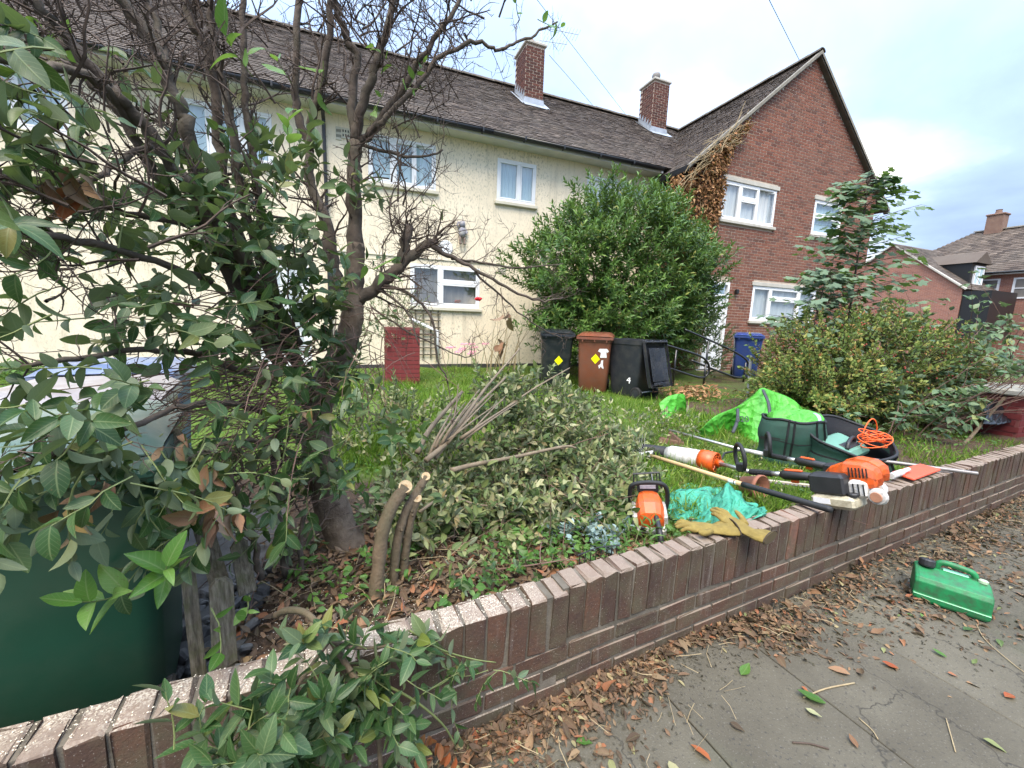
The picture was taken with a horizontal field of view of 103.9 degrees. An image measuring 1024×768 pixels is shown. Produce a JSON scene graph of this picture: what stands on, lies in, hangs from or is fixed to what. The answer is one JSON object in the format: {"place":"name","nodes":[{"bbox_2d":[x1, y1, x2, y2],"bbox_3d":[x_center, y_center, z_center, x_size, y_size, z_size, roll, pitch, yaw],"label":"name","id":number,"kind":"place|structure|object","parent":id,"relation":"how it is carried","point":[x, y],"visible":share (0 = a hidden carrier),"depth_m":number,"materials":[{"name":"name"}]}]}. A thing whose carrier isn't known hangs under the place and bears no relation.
{"place":"outdoors","nodes":[
{"label":"outdoors","id":0,"kind":"place"},
{"bbox_2d":[176,502,287,679],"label":"hardstanding","id":1,"kind":"structure","parent":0,"point":[202,578],"depth_m":2.35,"materials":[{"name":"concrete"}]},
{"bbox_2d":[0,374,182,407],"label":"wheelie bin","id":2,"kind":"object","parent":1,"relation":"on","point":[61,382],"visible":0.12,"depth_m":1.85,"materials":[{"name":"plastic"}]},
{"bbox_2d":[0,400,186,727],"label":"wheelie bin","id":3,"kind":"object","parent":1,"relation":"on","point":[55,660],"visible":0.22,"depth_m":1.12,"materials":[{"name":"green plastic"}]},
{"bbox_2d":[24,357,196,508],"bbox_3d":[-2.463,0.361,2.601,0.617,1.045,0.802,-3,10,-29],"label":"wheelie bin","id":4,"kind":"object","parent":1,"relation":"on","point":[96,372],"visible":0.12,"depth_m":2.51,"materials":[{"name":"blue plastic"}]},
{"bbox_2d":[177,559,272,678],"bbox_3d":[-1.232,0.956,1.572,0.548,0.395,1.192,-2,10,-21],"label":"rubble","id":5,"kind":"object","parent":1,"relation":"on","point":[263,590],"visible":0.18,"depth_m":1.60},
{"bbox_2d":[204,460,787,666],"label":"bed litter","id":6,"kind":"object","parent":1,"relation":"on","point":[421,592],"visible":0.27,"depth_m":1.64,"materials":[{"name":"brown plant"}]},
{"bbox_2d":[547,511,633,552],"bbox_3d":[0.427,0.736,1.990,0.468,0.096,0.308,-2,10,-21],"label":"blue grey plant","id":7,"kind":"object","parent":6,"relation":"on","point":[593,533],"visible":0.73,"depth_m":1.98,"materials":[{"name":"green plant"}]},
{"bbox_2d":[0,365,1023,661],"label":"garden ground","id":8,"kind":"structure","parent":0,"point":[726,381],"depth_m":3.55,"materials":[{"name":"plant"}]},
{"bbox_2d":[0,358,248,377],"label":"border plants","id":9,"kind":"object","parent":8,"relation":"on","point":[24,370],"visible":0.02,"depth_m":6.40,"materials":[{"name":"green plant"}]},
{"bbox_2d":[179,555,206,676],"bbox_3d":[-0.941,0.690,1.183,0.036,0.414,0.067,-7,12,-43],"label":"fence picket","id":10,"kind":"object","parent":8,"relation":"on","point":[195,641],"visible":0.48,"depth_m":1.18,"materials":[{"name":"grey wood"}]},
{"bbox_2d":[209,576,237,670],"bbox_3d":[-0.855,0.721,1.184,0.069,0.308,0.051,-6,12,-42],"label":"fence picket","id":11,"kind":"object","parent":8,"relation":"on","point":[221,593],"visible":0.77,"depth_m":1.18,"materials":[{"name":"grey wood"}]},
{"bbox_2d":[0,545,532,755],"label":"sawdust","id":12,"kind":"object","parent":8,"relation":"on","point":[251,666],"visible":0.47,"depth_m":1.10},
{"bbox_2d":[0,0,590,671],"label":"evergreen shrub","id":13,"kind":"object","parent":8,"relation":"on","point":[266,320],"visible":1,"depth_m":1.28,"materials":[{"name":"green plant"}]},
{"bbox_2d":[132,549,543,767],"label":"wall shoots","id":14,"kind":"object","parent":8,"relation":"on","point":[332,711],"depth_m":0.92,"materials":[{"name":"green plant"}]},
{"bbox_2d":[0,0,679,372],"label":"terraced house","id":15,"kind":"structure","parent":8,"relation":"on","point":[522,146],"depth_m":8.87,"materials":[{"name":"paint"}]},
{"bbox_2d":[0,64,69,140],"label":"window","id":16,"kind":"structure","parent":15,"relation":"in","point":[30,124],"depth_m":6.41,"materials":[{"name":"white plastic"}]},
{"bbox_2d":[173,98,276,171],"bbox_3d":[-5.207,-4.528,7.306,1.580,1.005,0.182,-2,10,-21],"label":"window","id":17,"kind":"structure","parent":15,"relation":"in","point":[196,109],"depth_m":7.25,"materials":[{"name":"white plastic"}]},
{"bbox_2d":[266,265,308,366],"bbox_3d":[-4.593,-1.382,8.126,0.770,2.090,0.058,-2,10,-21],"label":"door","id":18,"kind":"structure","parent":15,"relation":"in","point":[279,281],"depth_m":8.10,"materials":[{"name":"white glass"}]},
{"bbox_2d":[366,135,438,195],"bbox_3d":[-2.318,-4.627,8.494,1.490,1.025,0.280,-2,10,-21],"label":"window","id":19,"kind":"structure","parent":15,"relation":"in","point":[409,174],"depth_m":8.50,"materials":[{"name":"white plastic"}]},
{"bbox_2d":[413,310,440,357],"bbox_3d":[-1.939,-1.131,9.130,0.620,1.100,0.032,-2,10,-21],"label":"trellis","id":20,"kind":"object","parent":15,"relation":"attached to","point":[423,333],"visible":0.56,"depth_m":9.14,"materials":[{"name":"brown wood"}]},
{"bbox_2d":[408,263,481,311],"bbox_3d":[-1.516,-2.185,9.181,1.700,1.005,0.182,-2,10,-21],"label":"window","id":21,"kind":"structure","parent":15,"relation":"in","point":[455,289],"depth_m":9.22,"materials":[{"name":"white plastic"}]},
{"bbox_2d":[438,240,452,253],"bbox_3d":[-1.491,-3.060,9.002,0.330,0.330,0.024,-2,10,-21],"label":"wall plaque","id":22,"kind":"object","parent":15,"relation":"attached to","point":[450,246],"depth_m":9.00,"materials":[{"name":"white plastic"}]},
{"bbox_2d":[456,216,467,244],"bbox_3d":[-1.126,-3.471,9.039,0.212,0.623,0.201,5,10,20],"label":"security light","id":23,"kind":"object","parent":15,"relation":"attached to","point":[463,224],"visible":0.85,"depth_m":9.01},
{"bbox_2d":[494,158,537,209],"bbox_3d":[0.104,-4.676,9.397,1.080,1.005,0.182,-2,10,-21],"label":"window","id":24,"kind":"structure","parent":15,"relation":"in","point":[516,181],"depth_m":9.41,"materials":[{"name":"white plastic"}]},
{"bbox_2d":[537,0,623,111],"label":"overhead wire","id":25,"kind":"object","parent":15,"relation":"attached to","point":[578,53],"visible":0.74,"depth_m":13.66,"materials":[{"name":"black plastic"}]},
{"bbox_2d":[586,175,626,220],"bbox_3d":[2.420,-4.741,10.309,1.300,1.005,0.182,-2,10,-21],"label":"window","id":26,"kind":"structure","parent":15,"relation":"in","point":[589,176],"depth_m":10.22,"materials":[{"name":"white plastic"}]},
{"bbox_2d":[369,472,429,604],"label":"sawn stems","id":27,"kind":"object","parent":8,"relation":"on","point":[405,523],"visible":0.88,"depth_m":1.60,"materials":[{"name":"brown wood"}]},
{"bbox_2d":[331,367,468,463],"bbox_3d":[-0.976,0.281,3.500,1.161,0.888,1.426,10,12,43],"label":"shrub","id":28,"kind":"object","parent":8,"relation":"on","point":[396,396],"visible":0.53,"depth_m":3.34,"materials":[{"name":"green plant"}]},
{"bbox_2d":[384,327,419,384],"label":"brick pier","id":29,"kind":"structure","parent":8,"relation":"on","point":[413,360],"depth_m":6.91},
{"bbox_2d":[338,280,429,346],"bbox_3d":[-2.219,-1.286,6.934,1.612,1.304,1.054,-2,10,-21],"label":"flowering shrub","id":30,"kind":"object","parent":29,"relation":"on","point":[404,323],"visible":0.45,"depth_m":6.92,"materials":[{"name":"green plant"}]},
{"bbox_2d":[446,342,488,369],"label":"nerine clump","id":31,"kind":"object","parent":8,"relation":"on","point":[461,348],"visible":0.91,"depth_m":9.14,"materials":[{"name":"pink plant"}]},
{"bbox_2d":[468,297,529,372],"bbox_3d":[-0.142,-1.039,8.848,1.500,1.681,1.362,-2,10,-21],"label":"bare rose bush","id":32,"kind":"object","parent":8,"relation":"on","point":[480,299],"visible":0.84,"depth_m":8.97,"materials":[{"name":"red plant"}]},
{"bbox_2d":[0,366,1013,528],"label":"lawn weeds","id":33,"kind":"object","parent":8,"relation":"on","point":[911,440],"visible":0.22,"depth_m":4.00,"materials":[{"name":"green plant"}]},
{"bbox_2d":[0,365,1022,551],"bbox_3d":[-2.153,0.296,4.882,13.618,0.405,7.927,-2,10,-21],"label":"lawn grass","id":34,"kind":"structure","parent":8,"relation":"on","point":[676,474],"depth_m":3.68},
{"bbox_2d":[736,476,809,487],"bbox_3d":[1.804,0.660,2.683,0.546,0.052,0.044,6,10,25],"label":"hedge cutter blade","id":35,"kind":"object","parent":34,"relation":"on","point":[793,484],"visible":0.34,"depth_m":2.66,"materials":[{"name":"metal"}]},
{"bbox_2d":[234,416,812,559],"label":"lawn clippings","id":36,"kind":"object","parent":8,"relation":"on","point":[362,474],"visible":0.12,"depth_m":3.07,"materials":[{"name":"green plant"}]},
{"bbox_2d":[297,374,751,493],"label":"rough grass","id":37,"kind":"structure","parent":8,"relation":"on","point":[374,449],"depth_m":4.27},
{"bbox_2d":[283,459,785,611],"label":"bed weeds","id":38,"kind":"object","parent":8,"relation":"on","point":[443,601],"visible":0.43,"depth_m":1.76,"materials":[{"name":"green plant"}]},
{"bbox_2d":[234,348,868,615],"bbox_3d":[0.713,0.429,2.724,4.419,1.249,2.510,-6,12,-41],"label":"brush heap","id":39,"kind":"object","parent":8,"relation":"on","point":[440,509],"visible":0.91,"depth_m":2.40,"materials":[{"name":"green plant"}]},
{"bbox_2d":[613,434,833,512],"bbox_3d":[1.222,0.580,2.671,0.401,0.131,1.472,-2,10,-21],"label":"leaf rake","id":40,"kind":"object","parent":39,"relation":"on","point":[806,502],"visible":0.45,"depth_m":2.39,"materials":[{"name":"brown wood"}]},
{"bbox_2d":[539,328,575,385],"bbox_3d":[0.793,-0.483,7.340,0.617,1.045,0.802,2,9,2],"label":"wheelie bin","id":41,"kind":"object","parent":8,"relation":"on","point":[555,355],"visible":0.83,"depth_m":7.00,"materials":[{"name":"black plastic"}]},
{"bbox_2d":[576,331,614,391],"bbox_3d":[1.472,-0.398,7.133,0.617,1.045,0.802,4,9,15],"label":"wheelie bin","id":42,"kind":"object","parent":8,"relation":"on","point":[594,352],"visible":0.95,"depth_m":6.82,"materials":[{"name":"brown plastic"}]},
{"bbox_2d":[577,545,619,564],"bbox_3d":[0.373,0.773,1.748,0.222,0.131,0.015,-2,10,-24],"label":"wire edging","id":43,"kind":"object","parent":8,"relation":"on","point":[585,552],"visible":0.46,"depth_m":1.74,"materials":[{"name":"green metal"}]},
{"bbox_2d":[518,484,701,562],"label":"bright weeds","id":44,"kind":"object","parent":8,"relation":"on","point":[624,513],"visible":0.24,"depth_m":2.15,"materials":[{"name":"green plant"}]},
{"bbox_2d":[495,160,744,375],"bbox_3d":[2.418,-2.297,8.657,5.873,4.531,3.193,-2,10,-21],"label":"laurel bush","id":45,"kind":"object","parent":8,"relation":"on","point":[593,308],"visible":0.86,"depth_m":7.93,"materials":[{"name":"green plant"}]},
{"bbox_2d":[612,512,663,553],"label":"seedling","id":46,"kind":"object","parent":8,"relation":"on","point":[628,533],"visible":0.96,"depth_m":1.92,"materials":[{"name":"green plant"}]},
{"bbox_2d":[254,480,1023,767],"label":"dry stalks","id":47,"kind":"object","parent":8,"relation":"on","point":[394,597],"visible":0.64,"depth_m":1.72,"materials":[{"name":"plant"}]},
{"bbox_2d":[610,338,672,398],"bbox_3d":[2.120,-0.268,6.741,0.617,0.978,0.961,-5,11,-37],"label":"wheelie bin","id":48,"kind":"object","parent":8,"relation":"on","point":[638,367],"visible":0.9,"depth_m":6.54,"materials":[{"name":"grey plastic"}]},
{"bbox_2d":[628,471,669,543],"bbox_3d":[0.752,0.611,2.212,0.219,0.252,0.629,-4,21,15],"label":"chainsaw","id":49,"kind":"object","parent":8,"relation":"on","point":[648,502],"visible":0.76,"depth_m":2.12,"materials":[{"name":"orange plastic"}]},
{"bbox_2d":[659,431,683,446],"bbox_3d":[1.584,0.546,3.931,0.248,0.122,0.241,8,11,34],"label":"rusty edging","id":50,"kind":"object","parent":8,"relation":"on","point":[676,440],"visible":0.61,"depth_m":3.86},
{"bbox_2d":[659,394,685,418],"bbox_3d":[2.075,0.268,5.136,0.608,0.291,0.158,-6,12,-42],"label":"green sack","id":51,"kind":"object","parent":8,"relation":"on","point":[678,401],"visible":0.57,"depth_m":5.08,"materials":[{"name":"plastic"}]},
{"bbox_2d":[667,345,709,385],"bbox_3d":[3.311,-0.373,7.797,1.472,0.920,0.044,-2,10,-21],"label":"handrail","id":52,"kind":"object","parent":8,"relation":"on","point":[703,377],"visible":0.78,"depth_m":7.83,"materials":[{"name":"metal"}]},
{"bbox_2d":[663,301,736,377],"bbox_3d":[4.253,-1.009,9.114,1.670,1.881,1.582,5,9,16],"label":"privet bush","id":53,"kind":"object","parent":8,"relation":"on","point":[714,361],"visible":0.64,"depth_m":8.88,"materials":[{"name":"green plant"}]},
{"bbox_2d":[652,381,749,402],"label":"dead fern","id":54,"kind":"object","parent":8,"relation":"on","point":[687,389],"visible":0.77,"depth_m":6.76,"materials":[{"name":"brown plant"}]},
{"bbox_2d":[684,329,748,381],"bbox_3d":[4.399,-0.579,8.577,1.971,1.157,0.044,-2,10,-21],"label":"handrail","id":55,"kind":"object","parent":8,"relation":"on","point":[723,346],"visible":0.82,"depth_m":8.56,"materials":[{"name":"metal"}]},
{"bbox_2d":[730,332,764,376],"bbox_3d":[5.519,-0.689,9.456,0.616,1.045,0.802,6,10,26],"label":"wheelie bin","id":56,"kind":"object","parent":8,"relation":"on","point":[741,339],"visible":0.76,"depth_m":9.18,"materials":[{"name":"blue plastic"}]},
{"bbox_2d":[746,356,751,399],"bbox_3d":[3.757,-0.028,6.358,0.100,0.843,0.040,-2,10,-21],"label":"metal post","id":57,"kind":"object","parent":8,"relation":"on","point":[750,364],"visible":0.19,"depth_m":6.32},
{"bbox_2d":[699,388,806,442],"bbox_3d":[2.881,0.273,4.574,2.210,0.536,1.020,-2,10,-21],"label":"builders bag","id":58,"kind":"object","parent":8,"relation":"on","point":[745,416],"visible":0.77,"depth_m":4.25,"materials":[{"name":"plastic"}]},
{"bbox_2d":[738,475,769,500],"bbox_3d":[1.556,0.650,2.581,0.168,0.168,0.146,-2,10,-21],"label":"flower pot","id":59,"kind":"object","parent":8,"relation":"on","point":[763,480],"visible":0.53,"depth_m":2.56,"materials":[{"name":"ceramic"}]},
{"bbox_2d":[634,442,888,510],"bbox_3d":[1.528,0.504,2.752,0.265,0.400,1.669,-3,10,-27],"label":"blower tool","id":60,"kind":"object","parent":8,"relation":"on","point":[850,485],"visible":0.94,"depth_m":2.17,"materials":[{"name":"plastic"}]},
{"bbox_2d":[649,47,889,370],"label":"brick gable house","id":61,"kind":"structure","parent":8,"relation":"on","point":[798,155],"depth_m":10.86,"materials":[{"name":"red brick"}]},
{"bbox_2d":[658,101,756,368],"bbox_3d":[4.760,-3.601,10.092,2.265,6.474,0.956,-1,9,-15],"label":"dead creeper","id":62,"kind":"object","parent":61,"relation":"attached to","point":[710,197],"visible":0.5,"depth_m":9.69,"materials":[{"name":"brown plant"}]},
{"bbox_2d":[697,285,724,369],"bbox_3d":[5.283,-1.529,10.691,0.750,2.330,0.108,-2,10,-21],"label":"door","id":63,"kind":"structure","parent":61,"relation":"in","point":[712,354],"depth_m":10.73,"materials":[{"name":"white plastic"}]},
{"bbox_2d":[718,175,779,230],"bbox_3d":[6.125,-4.709,10.566,2.060,1.115,0.433,-2,10,-21],"label":"window","id":64,"kind":"structure","parent":61,"relation":"in","point":[749,205],"depth_m":10.48,"materials":[{"name":"white plastic"}]},
{"bbox_2d":[747,281,816,323],"bbox_3d":[7.793,-2.274,11.514,2.770,1.125,0.182,-2,10,-21],"label":"window","id":65,"kind":"structure","parent":61,"relation":"in","point":[762,291],"depth_m":11.36,"materials":[{"name":"white plastic"}]},
{"bbox_2d":[809,195,842,239],"bbox_3d":[9.110,-4.771,11.608,1.380,1.115,0.182,-2,10,-21],"label":"window","id":66,"kind":"structure","parent":61,"relation":"in","point":[818,209],"depth_m":11.58,"materials":[{"name":"white plastic"}]},
{"bbox_2d":[669,429,889,492],"bbox_3d":[1.734,0.487,3.162,0.604,0.330,1.920,-2,10,-21],"label":"hedge trimmer tool","id":67,"kind":"object","parent":8,"relation":"on","point":[809,463],"visible":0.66,"depth_m":2.85,"materials":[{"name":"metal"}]},
{"bbox_2d":[754,413,827,469],"bbox_3d":[2.340,0.465,3.362,0.511,0.418,0.445,2,9,-2],"label":"garden bag","id":68,"kind":"object","parent":8,"relation":"on","point":[791,438],"visible":0.57,"depth_m":3.20,"materials":[{"name":"plastic"}]},
{"bbox_2d":[767,408,823,421],"bbox_3d":[2.369,0.263,3.341,0.479,0.097,0.380,-2,10,-21],"label":"lime sack","id":69,"kind":"object","parent":68,"relation":"in","point":[798,415],"visible":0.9,"depth_m":3.27,"materials":[{"name":"plastic"}]},
{"bbox_2d":[756,167,943,367],"bbox_3d":[5.108,-1.541,6.096,2.121,3.160,2.396,9,12,39],"label":"sycamore sapling","id":70,"kind":"object","parent":8,"relation":"on","point":[835,279],"visible":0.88,"depth_m":5.96,"materials":[{"name":"green plant"}]},
{"bbox_2d":[807,414,898,472],"bbox_3d":[2.660,0.510,3.172,0.652,0.426,0.563,1,9,-8],"label":"garden bag","id":71,"kind":"object","parent":8,"relation":"on","point":[822,451],"visible":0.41,"depth_m":3.15,"materials":[{"name":"plastic"}]},
{"bbox_2d":[824,433,869,455],"bbox_3d":[2.626,0.477,3.191,0.400,0.154,0.260,-8,29,-29],"label":"tool case","id":72,"kind":"object","parent":71,"relation":"in","point":[850,444],"visible":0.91,"depth_m":3.16,"materials":[{"name":"teal plastic"}]},
{"bbox_2d":[857,418,893,447],"bbox_3d":[2.858,0.390,3.141,0.280,0.221,0.203,-2,10,-21],"label":"cord coil","id":73,"kind":"object","parent":71,"relation":"in","point":[872,438],"visible":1,"depth_m":3.12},
{"bbox_2d":[737,289,1016,440],"bbox_3d":[4.773,-0.290,5.542,4.054,2.107,2.669,-2,10,-21],"label":"rose thicket","id":74,"kind":"object","parent":8,"relation":"on","point":[775,377],"visible":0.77,"depth_m":4.77,"materials":[{"name":"green plant"}]},
{"bbox_2d":[786,268,1023,443],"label":"bramble bush","id":75,"kind":"object","parent":8,"relation":"on","point":[922,409],"visible":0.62,"depth_m":4.32,"materials":[{"name":"green plant"}]},
{"bbox_2d":[201,0,1023,293],"label":"sky","id":76,"kind":"structure","parent":0,"point":[932,91],"materials":[{"name":"white"}]},
{"bbox_2d":[399,499,1023,767],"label":"pavement","id":77,"kind":"structure","parent":0,"point":[906,709],"depth_m":1.54,"materials":[{"name":"concrete"}]},
{"bbox_2d":[0,444,1023,767],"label":"garden wall","id":78,"kind":"structure","parent":77,"relation":"on","point":[556,632],"depth_m":1.54,"materials":[{"name":"brick"}]},
{"bbox_2d":[168,428,228,585],"bbox_3d":[-1.056,0.432,1.352,0.211,0.558,0.059,6,10,21],"label":"fence picket","id":79,"kind":"object","parent":78,"relation":"on","point":[218,569],"visible":0.27,"depth_m":1.35,"materials":[{"name":"grey wood"}]},
{"bbox_2d":[230,538,256,596],"bbox_3d":[-0.901,0.608,1.343,0.059,0.190,0.059,-6,12,-42],"label":"fence picket","id":80,"kind":"object","parent":78,"relation":"on","point":[244,575],"visible":0.84,"depth_m":1.33,"materials":[{"name":"grey wood"}]},
{"bbox_2d":[674,518,741,536],"bbox_3d":[0.900,0.663,1.857,0.282,0.059,0.141,1,9,-3],"label":"work glove","id":81,"kind":"object","parent":78,"relation":"on","point":[731,528],"visible":0.97,"depth_m":1.84,"materials":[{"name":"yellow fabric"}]},
{"bbox_2d":[667,483,766,523],"bbox_3d":[1.171,0.677,2.376,0.502,0.204,0.764,4,9,13],"label":"teal sack","id":82,"kind":"object","parent":78,"relation":"on","point":[728,497],"visible":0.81,"depth_m":2.30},
{"bbox_2d":[710,507,777,545],"bbox_3d":[1.075,0.654,1.880,0.142,0.067,0.282,-3,10,-30],"label":"work glove","id":83,"kind":"object","parent":78,"relation":"on","point":[765,537],"visible":0.93,"depth_m":1.84,"materials":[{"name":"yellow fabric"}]},
{"bbox_2d":[890,467,910,478],"bbox_3d":[2.542,0.583,2.626,0.272,0.038,0.040,-3,10,-29],"label":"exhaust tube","id":84,"kind":"object","parent":78,"relation":"on","point":[897,473],"visible":0.94,"depth_m":2.59,"materials":[{"name":"white plastic"}]},
{"bbox_2d":[893,464,939,480],"bbox_3d":[2.745,0.594,2.724,0.439,0.021,0.126,-3,10,-27],"label":"plastic plate","id":85,"kind":"object","parent":78,"relation":"on","point":[917,471],"visible":0.81,"depth_m":2.70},
{"bbox_2d":[875,458,978,474],"bbox_3d":[2.881,0.581,2.853,0.632,0.026,0.026,6,10,23],"label":"steel bar","id":86,"kind":"object","parent":78,"relation":"on","point":[940,468],"visible":0.5,"depth_m":2.79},
{"bbox_2d":[576,737,592,744],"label":"fallen leaf","id":87,"kind":"object","parent":77,"relation":"on","point":[584,742],"visible":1,"depth_m":1.35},
{"bbox_2d":[625,732,639,741],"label":"fallen leaf","id":88,"kind":"object","parent":77,"relation":"on","point":[632,736],"visible":1,"depth_m":1.37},
{"bbox_2d":[668,761,678,767],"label":"fallen leaf","id":89,"kind":"object","parent":77,"relation":"on","point":[671,764],"visible":1,"depth_m":1.28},
{"bbox_2d":[691,744,710,760],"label":"fallen leaf","id":90,"kind":"object","parent":77,"relation":"on","point":[702,751],"visible":1,"depth_m":1.33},
{"bbox_2d":[397,498,1023,767],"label":"soil crumbs","id":91,"kind":"object","parent":77,"relation":"on","point":[628,707],"visible":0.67,"depth_m":1.80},
{"bbox_2d":[401,494,1023,767],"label":"pavement litter","id":92,"kind":"object","parent":77,"relation":"on","point":[501,731],"visible":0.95,"depth_m":1.68,"materials":[{"name":"brown plant"}]},
{"bbox_2d":[730,721,744,731],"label":"fallen leaf","id":93,"kind":"object","parent":77,"relation":"on","point":[736,725],"visible":1,"depth_m":1.42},
{"bbox_2d":[739,663,749,674],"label":"fallen leaf","id":94,"kind":"object","parent":77,"relation":"on","point":[744,669],"visible":1,"depth_m":1.65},
{"bbox_2d":[792,741,828,749],"bbox_3d":[1.016,1.230,1.367,0.114,0.006,0.012,3,9,9],"label":"stick","id":95,"kind":"object","parent":77,"relation":"on","point":[808,743],"visible":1,"depth_m":1.37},
{"bbox_2d":[797,689,825,703],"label":"fallen leaf","id":96,"kind":"object","parent":77,"relation":"on","point":[811,696],"visible":1,"depth_m":1.54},
{"bbox_2d":[803,682,854,697],"bbox_3d":[1.249,1.204,1.581,0.269,0.006,0.014,-1,9,-16],"label":"stick","id":97,"kind":"object","parent":77,"relation":"on","point":[831,687],"visible":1,"depth_m":1.59,"materials":[{"name":"wood"}]},
{"bbox_2d":[828,666,849,674],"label":"fallen leaf","id":98,"kind":"object","parent":77,"relation":"on","point":[839,669],"visible":1,"depth_m":1.67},
{"bbox_2d":[849,734,858,747],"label":"fallen leaf","id":99,"kind":"object","parent":77,"relation":"on","point":[853,741],"visible":1,"depth_m":1.38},
{"bbox_2d":[856,209,1023,360],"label":"distant house","id":100,"kind":"structure","parent":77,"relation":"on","point":[995,247],"depth_m":24.91,"materials":[{"name":"brick"}]},
{"bbox_2d":[972,266,985,284],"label":"window","id":101,"kind":"structure","parent":100,"relation":"in","point":[974,280],"depth_m":24.59,"materials":[{"name":"white plastic"}]},
{"bbox_2d":[983,279,1000,290],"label":"window","id":102,"kind":"structure","parent":100,"relation":"in","point":[987,281],"depth_m":25.14,"materials":[{"name":"white plastic"}]},
{"bbox_2d":[1011,277,1023,298],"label":"window","id":103,"kind":"structure","parent":100,"relation":"in","point":[1018,283],"depth_m":24.21,"materials":[{"name":"white plastic"}]},
{"bbox_2d":[945,718,955,751],"bbox_3d":[1.553,1.241,1.419,0.004,0.004,0.154,9,11,38],"label":"stick","id":104,"kind":"object","parent":77,"relation":"on","point":[950,734],"visible":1,"depth_m":1.41,"materials":[{"name":"wood"}]},
{"bbox_2d":[910,557,994,621],"bbox_3d":[2.312,1.058,2.111,0.279,0.201,0.176,10,12,41],"label":"fuel can","id":105,"kind":"object","parent":77,"relation":"on","point":[933,582],"visible":0.99,"depth_m":2.08,"materials":[{"name":"green plastic"}]},
{"bbox_2d":[958,382,1023,437],"bbox_3d":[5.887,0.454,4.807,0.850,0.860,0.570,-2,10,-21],"label":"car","id":106,"kind":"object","parent":77,"relation":"on","point":[1014,428],"depth_m":4.51,"materials":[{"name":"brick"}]},
{"bbox_2d":[983,400,1010,424],"bbox_3d":[5.715,0.305,4.700,1.730,0.271,0.221,-5,11,-37],"label":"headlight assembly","id":107,"kind":"object","parent":106,"relation":"on","point":[1002,419],"visible":0.58,"depth_m":4.42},
{"bbox_2d":[983,738,1006,752],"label":"fallen leaf","id":108,"kind":"object","parent":77,"relation":"on","point":[991,741],"visible":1,"depth_m":1.39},
{"bbox_2d":[976,624,1023,671],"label":"stick","id":109,"kind":"object","parent":77,"relation":"on","point":[998,651],"visible":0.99,"depth_m":1.80,"materials":[{"name":"wood"}]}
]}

